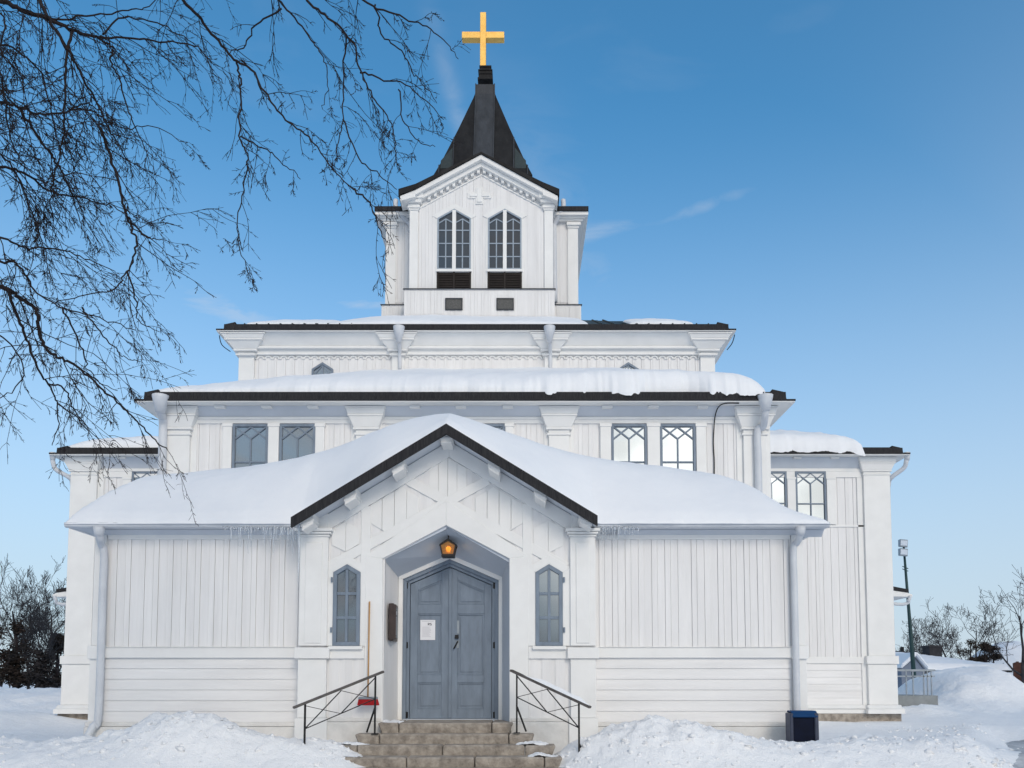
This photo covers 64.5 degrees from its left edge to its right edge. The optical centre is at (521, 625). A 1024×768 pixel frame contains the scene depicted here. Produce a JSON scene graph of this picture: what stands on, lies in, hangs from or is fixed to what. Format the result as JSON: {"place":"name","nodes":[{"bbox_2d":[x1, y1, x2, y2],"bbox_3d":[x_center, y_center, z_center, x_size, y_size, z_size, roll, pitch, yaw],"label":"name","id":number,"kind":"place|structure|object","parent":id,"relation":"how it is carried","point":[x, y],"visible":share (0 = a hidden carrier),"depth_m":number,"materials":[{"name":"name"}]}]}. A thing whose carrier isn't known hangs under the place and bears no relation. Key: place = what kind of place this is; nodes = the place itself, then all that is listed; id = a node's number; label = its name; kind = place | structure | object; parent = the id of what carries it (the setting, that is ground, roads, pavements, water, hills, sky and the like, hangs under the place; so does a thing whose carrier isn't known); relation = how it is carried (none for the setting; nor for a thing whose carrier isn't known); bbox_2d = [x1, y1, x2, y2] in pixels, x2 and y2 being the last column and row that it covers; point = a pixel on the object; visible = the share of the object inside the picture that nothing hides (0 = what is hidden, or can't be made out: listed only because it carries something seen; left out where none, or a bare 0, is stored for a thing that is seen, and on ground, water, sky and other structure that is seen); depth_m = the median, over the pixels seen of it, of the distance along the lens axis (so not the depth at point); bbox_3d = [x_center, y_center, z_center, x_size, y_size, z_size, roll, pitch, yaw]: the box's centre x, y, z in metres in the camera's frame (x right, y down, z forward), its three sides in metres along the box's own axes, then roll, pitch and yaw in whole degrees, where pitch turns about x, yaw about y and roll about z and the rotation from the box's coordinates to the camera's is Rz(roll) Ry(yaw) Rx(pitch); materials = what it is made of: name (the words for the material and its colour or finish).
{"place":"outdoors","nodes":[
{"label":"outdoors","id":0,"kind":"place"},
{"bbox_2d":[69,436,157,447],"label":"roof snow","id":1,"kind":"structure","parent":0,"point":[151,442],"depth_m":22.18,"materials":[{"name":"white snow"}]},
{"bbox_2d":[329,314,587,323],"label":"roof snow","id":2,"kind":"structure","parent":0,"point":[428,319],"depth_m":21.08,"materials":[{"name":"white snow"}]},
{"bbox_2d":[0,666,1023,767],"bbox_3d":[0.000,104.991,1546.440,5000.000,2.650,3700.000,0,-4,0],"label":"snow ground","id":3,"kind":"structure","parent":0,"point":[990,699],"depth_m":11.51,"materials":[{"name":"white snow"}]},
{"bbox_2d":[0,627,22,684],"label":"evergreen tree","id":4,"kind":"object","parent":3,"relation":"on","point":[4,670],"visible":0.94,"depth_m":39.15,"materials":[{"name":"green plant"}]},
{"bbox_2d":[2,619,35,688],"bbox_3d":[-24.878,1.944,40.101,2.021,4.520,2.245,0,-4,0],"label":"evergreen tree","id":5,"kind":"object","parent":3,"relation":"on","point":[17,629],"visible":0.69,"depth_m":39.88,"materials":[{"name":"green plant"}]},
{"bbox_2d":[0,553,52,671],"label":"bare tree","id":6,"kind":"object","parent":3,"relation":"on","point":[25,589],"visible":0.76,"depth_m":42.10,"materials":[{"name":"brown plant"}]},
{"bbox_2d":[0,599,62,688],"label":"bare tree","id":7,"kind":"object","parent":3,"relation":"on","point":[33,623],"visible":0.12,"depth_m":46.25,"materials":[{"name":"brown plant"}]},
{"bbox_2d":[0,591,64,683],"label":"bare tree","id":8,"kind":"object","parent":3,"relation":"on","point":[44,644],"visible":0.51,"depth_m":40.29,"materials":[{"name":"brown plant"}]},
{"bbox_2d":[0,565,65,686],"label":"bare tree","id":9,"kind":"object","parent":3,"relation":"on","point":[56,613],"visible":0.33,"depth_m":44.59,"materials":[{"name":"brown plant"}]},
{"bbox_2d":[2,555,66,655],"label":"bare tree","id":10,"kind":"object","parent":3,"relation":"on","point":[47,623],"visible":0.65,"depth_m":42.65,"materials":[{"name":"brown plant"}]},
{"bbox_2d":[21,644,60,687],"bbox_3d":[-23.203,2.517,38.965,2.077,3.221,1.954,0,-4,0],"label":"bush","id":11,"kind":"object","parent":3,"relation":"on","point":[38,668],"visible":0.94,"depth_m":38.85,"materials":[{"name":"green plant"}]},
{"bbox_2d":[31,594,65,687],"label":"bare tree","id":12,"kind":"object","parent":3,"relation":"on","point":[56,631],"visible":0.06,"depth_m":48.18,"materials":[{"name":"brown plant"}]},
{"bbox_2d":[43,631,64,687],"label":"evergreen tree","id":13,"kind":"object","parent":3,"relation":"on","point":[57,674],"visible":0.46,"depth_m":44.83,"materials":[{"name":"green plant"}]},
{"bbox_2d":[0,0,470,525],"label":"birch tree","id":14,"kind":"object","parent":3,"relation":"on","point":[66,144],"visible":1,"depth_m":6.56,"materials":[{"name":"brown plant"}]},
{"bbox_2d":[344,720,561,767],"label":"stone steps","id":15,"kind":"structure","parent":3,"relation":"on","point":[448,744],"depth_m":11.80,"materials":[{"name":"stone"}]},
{"bbox_2d":[293,671,383,743],"bbox_3d":[-2.692,1.258,11.915,1.347,1.193,0.227,2,-4,-29],"label":"handrail","id":16,"kind":"object","parent":15,"relation":"on","point":[340,689],"visible":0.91,"depth_m":11.90,"materials":[{"name":"black metal"}]},
{"bbox_2d":[338,741,367,744],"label":"step snow","id":17,"kind":"structure","parent":15,"relation":"on","point":[352,743],"depth_m":11.88,"materials":[{"name":"white snow"}]},
{"bbox_2d":[383,719,403,722],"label":"step snow","id":18,"kind":"structure","parent":15,"relation":"on","point":[391,721],"depth_m":12.59,"materials":[{"name":"white snow"}]},
{"bbox_2d":[516,741,547,744],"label":"step snow","id":19,"kind":"structure","parent":15,"relation":"on","point":[535,742],"depth_m":11.89,"materials":[{"name":"white snow"}]},
{"bbox_2d":[528,752,557,756],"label":"step snow","id":20,"kind":"structure","parent":15,"relation":"on","point":[538,753],"depth_m":11.57,"materials":[{"name":"white snow"}]},
{"bbox_2d":[49,12,911,754],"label":"church","id":21,"kind":"structure","parent":3,"relation":"on","point":[757,630],"depth_m":13.39,"materials":[{"name":"white paint"}]},
{"bbox_2d":[132,471,156,480],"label":"lattice window","id":22,"kind":"structure","parent":21,"relation":"in","point":[146,472],"depth_m":22.26,"materials":[{"name":"grey paint"}]},
{"bbox_2d":[232,424,267,467],"bbox_3d":[-5.765,-3.533,17.240,0.764,1.515,0.077,0,-4,0],"label":"lattice window","id":23,"kind":"structure","parent":21,"relation":"in","point":[249,441],"depth_m":17.26,"materials":[{"name":"glass"}]},
{"bbox_2d":[247,319,338,323],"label":"roof snow","id":24,"kind":"structure","parent":21,"relation":"on","point":[289,321],"depth_m":21.17,"materials":[{"name":"white snow"}]},
{"bbox_2d":[292,527,293,553],"bbox_3d":[-3.594,-1.345,12.756,0.032,0.445,0.030,0,-4,0],"label":"icicle","id":25,"kind":"object","parent":21,"relation":"hanging from","point":[293,537],"visible":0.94,"depth_m":12.75,"materials":[{"name":"white"}]},
{"bbox_2d":[279,424,314,460],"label":"lattice window","id":26,"kind":"structure","parent":21,"relation":"in","point":[295,440],"depth_m":17.26,"materials":[{"name":"glass"}]},
{"bbox_2d":[298,524,299,579],"bbox_3d":[-3.446,-1.065,12.550,0.033,1.050,0.033,0,-4,0],"label":"icicle","id":27,"kind":"object","parent":21,"relation":"hanging from","point":[298,548],"visible":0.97,"depth_m":12.55,"materials":[{"name":"white"}]},
{"bbox_2d":[312,362,333,374],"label":"pointed window","id":28,"kind":"structure","parent":21,"relation":"in","point":[322,368],"depth_m":21.05,"materials":[{"name":"grey glass"}]},
{"bbox_2d":[327,555,364,649],"bbox_3d":[-2.753,-0.370,12.755,0.690,1.502,0.102,0,-4,0],"label":"porch window","id":29,"kind":"structure","parent":21,"relation":"in","point":[346,599],"depth_m":12.77,"materials":[{"name":"grey paint"}]},
{"bbox_2d":[357,601,378,704],"bbox_3d":[-2.358,0.426,12.596,0.330,1.622,0.212,0,-4,0],"label":"broom","id":30,"kind":"object","parent":21,"relation":"on","point":[361,700],"visible":0.82,"depth_m":12.51,"materials":[{"name":"brown wood"}]},
{"bbox_2d":[388,603,397,641],"bbox_3d":[-2.053,-0.043,13.110,0.120,0.596,0.446,0,-4,0],"label":"notice case","id":31,"kind":"object","parent":21,"relation":"attached to","point":[393,624],"visible":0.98,"depth_m":12.89,"materials":[{"name":"brown glass"}]},
{"bbox_2d":[420,620,434,639],"bbox_3d":[-1.561,0.075,13.511,0.249,0.335,0.006,0,-4,0],"label":"paper notice","id":32,"kind":"object","parent":21,"relation":"attached to","point":[427,629],"visible":1,"depth_m":13.51,"materials":[{"name":"white paper"}]},
{"bbox_2d":[406,568,449,718],"bbox_3d":[-1.587,0.286,13.499,0.770,2.514,0.105,0,-4,0],"label":"door leaf","id":33,"kind":"structure","parent":21,"relation":"in","point":[429,595],"depth_m":13.49,"materials":[{"name":"grey paint"}]},
{"bbox_2d":[65,413,829,523],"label":"roof snow","id":34,"kind":"structure","parent":21,"relation":"on","point":[606,491],"depth_m":13.10,"materials":[{"name":"white snow"}]},
{"bbox_2d":[439,535,457,557],"bbox_3d":[-1.176,-1.316,13.068,0.279,0.444,0.200,0,-4,0],"label":"lantern","id":35,"kind":"object","parent":21,"relation":"hanging from","point":[448,547],"visible":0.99,"depth_m":12.98,"materials":[{"name":"black metal"}]},
{"bbox_2d":[432,203,475,287],"bbox_3d":[-2.023,-11.402,24.372,1.328,2.698,0.102,0,-4,0],"label":"tower window","id":36,"kind":"structure","parent":21,"relation":"in","point":[453,224],"depth_m":24.38,"materials":[{"name":"white paint"}]},
{"bbox_2d":[159,367,764,395],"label":"roof snow","id":37,"kind":"structure","parent":21,"relation":"on","point":[551,381],"depth_m":17.11,"materials":[{"name":"white snow"}]},
{"bbox_2d":[448,568,494,718],"bbox_3d":[-0.800,0.285,13.482,0.824,2.514,0.138,0,-4,0],"label":"door leaf","id":38,"kind":"structure","parent":21,"relation":"in","point":[470,598],"depth_m":13.49,"materials":[{"name":"grey paint"}]},
{"bbox_2d":[486,424,504,430],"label":"lattice window","id":39,"kind":"structure","parent":21,"relation":"in","point":[500,426],"depth_m":17.25,"materials":[{"name":"grey paint"}]},
{"bbox_2d":[483,203,526,287],"bbox_3d":[-0.499,-11.402,24.372,1.328,2.698,0.102,0,-4,0],"label":"tower window","id":40,"kind":"structure","parent":21,"relation":"in","point":[504,224],"depth_m":24.38,"materials":[{"name":"white paint"}]},
{"bbox_2d":[528,555,569,649],"bbox_3d":[0.436,-0.370,12.755,0.690,1.502,0.102,0,-4,0],"label":"porch window","id":41,"kind":"structure","parent":21,"relation":"in","point":[549,594],"depth_m":12.77,"materials":[{"name":"grey paint"}]},
{"bbox_2d":[611,424,646,464],"bbox_3d":[2.291,-3.533,17.240,0.764,1.515,0.077,0,-4,0],"label":"lattice window","id":42,"kind":"structure","parent":21,"relation":"in","point":[628,441],"depth_m":17.26,"materials":[{"name":"glass"}]},
{"bbox_2d":[620,362,638,368],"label":"pointed window","id":43,"kind":"structure","parent":21,"relation":"in","point":[628,365],"depth_m":21.03,"materials":[{"name":"grey glass"}]},
{"bbox_2d":[660,424,695,470],"bbox_3d":[3.328,-3.533,17.240,0.764,1.515,0.077,0,-4,0],"label":"lattice window","id":44,"kind":"structure","parent":21,"relation":"in","point":[677,441],"depth_m":17.26,"materials":[{"name":"glass"}]},
{"bbox_2d":[771,471,786,506],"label":"lattice window","id":45,"kind":"structure","parent":21,"relation":"in","point":[778,485],"depth_m":22.26,"materials":[{"name":"white glass"}]},
{"bbox_2d":[795,471,826,520],"bbox_3d":[7.941,-3.511,22.250,0.845,1.450,0.077,0,-4,0],"label":"lattice window","id":46,"kind":"structure","parent":21,"relation":"in","point":[811,496],"depth_m":22.25,"materials":[{"name":"white glass"}]},
{"bbox_2d":[770,429,865,455],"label":"roof snow","id":47,"kind":"structure","parent":21,"relation":"on","point":[781,440],"depth_m":21.99,"materials":[{"name":"white snow"}]},
{"bbox_2d":[510,669,591,751],"bbox_3d":[0.439,1.273,11.914,1.324,1.260,0.228,-2,-4,29],"label":"handrail","id":48,"kind":"object","parent":3,"relation":"on","point":[547,689],"visible":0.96,"depth_m":11.92,"materials":[{"name":"black metal"}]},
{"bbox_2d":[524,675,587,704],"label":"rail snow","id":49,"kind":"structure","parent":48,"relation":"on","point":[559,689],"depth_m":11.78,"materials":[{"name":"white snow"}]},
{"bbox_2d":[785,710,818,741],"bbox_3d":[4.287,1.654,12.377,0.433,0.706,0.260,0,-4,0],"label":"litter bin","id":50,"kind":"object","parent":3,"relation":"on","point":[802,725],"visible":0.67,"depth_m":12.29,"materials":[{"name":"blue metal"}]},
{"bbox_2d":[898,539,915,677],"bbox_3d":[16.705,-0.216,34.984,0.711,7.060,0.410,0,-4,0],"label":"light mast","id":51,"kind":"object","parent":3,"relation":"on","point":[903,551],"visible":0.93,"depth_m":35.02,"materials":[{"name":"grey metal"}]},
{"bbox_2d":[895,652,928,687],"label":"shed","id":52,"kind":"structure","parent":3,"relation":"on","point":[905,661],"depth_m":39.95,"materials":[{"name":"blue wood"}]},
{"bbox_2d":[897,669,937,706],"bbox_3d":[12.342,2.303,26.280,1.373,1.738,1.850,0,-4,0],"label":"railing","id":53,"kind":"object","parent":3,"relation":"on","point":[906,699],"visible":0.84,"depth_m":25.36,"materials":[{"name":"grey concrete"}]},
{"bbox_2d":[899,633,943,653],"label":"bare tree","id":54,"kind":"object","parent":3,"relation":"on","point":[908,647],"visible":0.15,"depth_m":101.77,"materials":[{"name":"brown plant"}]},
{"bbox_2d":[896,597,961,657],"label":"bare tree","id":55,"kind":"object","parent":3,"relation":"on","point":[937,633],"visible":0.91,"depth_m":84.74,"materials":[{"name":"plant"}]},
{"bbox_2d":[903,621,962,657],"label":"bare tree","id":56,"kind":"object","parent":3,"relation":"on","point":[917,635],"visible":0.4,"depth_m":94.88,"materials":[{"name":"brown plant"}]},
{"bbox_2d":[895,645,1012,673],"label":"house","id":57,"kind":"structure","parent":3,"relation":"on","point":[931,656],"depth_m":46.89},
{"bbox_2d":[895,647,908,652],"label":"outbuilding","id":58,"kind":"structure","parent":57,"relation":"on","point":[901,649],"depth_m":52.31,"materials":[{"name":"grey"}]},
{"bbox_2d":[956,639,982,661],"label":"evergreen tree","id":59,"kind":"object","parent":3,"relation":"on","point":[970,643],"visible":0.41,"depth_m":78.02,"materials":[{"name":"green plant"}]},
{"bbox_2d":[944,601,1018,658],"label":"bare tree","id":60,"kind":"object","parent":3,"relation":"on","point":[988,631],"visible":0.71,"depth_m":81.67,"materials":[{"name":"brown plant"}]},
{"bbox_2d":[975,641,994,662],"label":"evergreen tree","id":61,"kind":"object","parent":3,"relation":"on","point":[985,648],"visible":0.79,"depth_m":77.92,"materials":[{"name":"green plant"}]},
{"bbox_2d":[964,565,1023,682],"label":"bare tree","id":62,"kind":"object","parent":3,"relation":"on","point":[1021,674],"visible":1,"depth_m":44.71,"materials":[{"name":"brown plant"}]},
{"bbox_2d":[986,645,1005,662],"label":"evergreen tree","id":63,"kind":"object","parent":3,"relation":"on","point":[995,656],"visible":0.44,"depth_m":79.68,"materials":[{"name":"green plant"}]},
{"bbox_2d":[1013,661,1021,681],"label":"board fence","id":64,"kind":"object","parent":3,"relation":"on","point":[1017,666],"visible":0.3,"depth_m":49.94,"materials":[{"name":"red wood"}]},
{"bbox_2d":[0,0,1023,677],"label":"sky","id":65,"kind":"structure","parent":0,"point":[836,185],"materials":[{"name":"blue"}]},
{"bbox_2d":[623,318,692,323],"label":"roof snow","id":66,"kind":"structure","parent":0,"point":[651,321],"depth_m":21.18,"materials":[{"name":"white snow"}]},
{"bbox_2d":[972,641,1021,674],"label":"snow hill","id":67,"kind":"structure","parent":0,"point":[1016,652],"depth_m":91.47,"materials":[{"name":"white snow"}]},
{"bbox_2d":[1006,740,1023,767],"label":"snow","id":68,"kind":"structure","parent":0,"point":[1014,746],"depth_m":14.78,"materials":[{"name":"white snow"}]}
]}

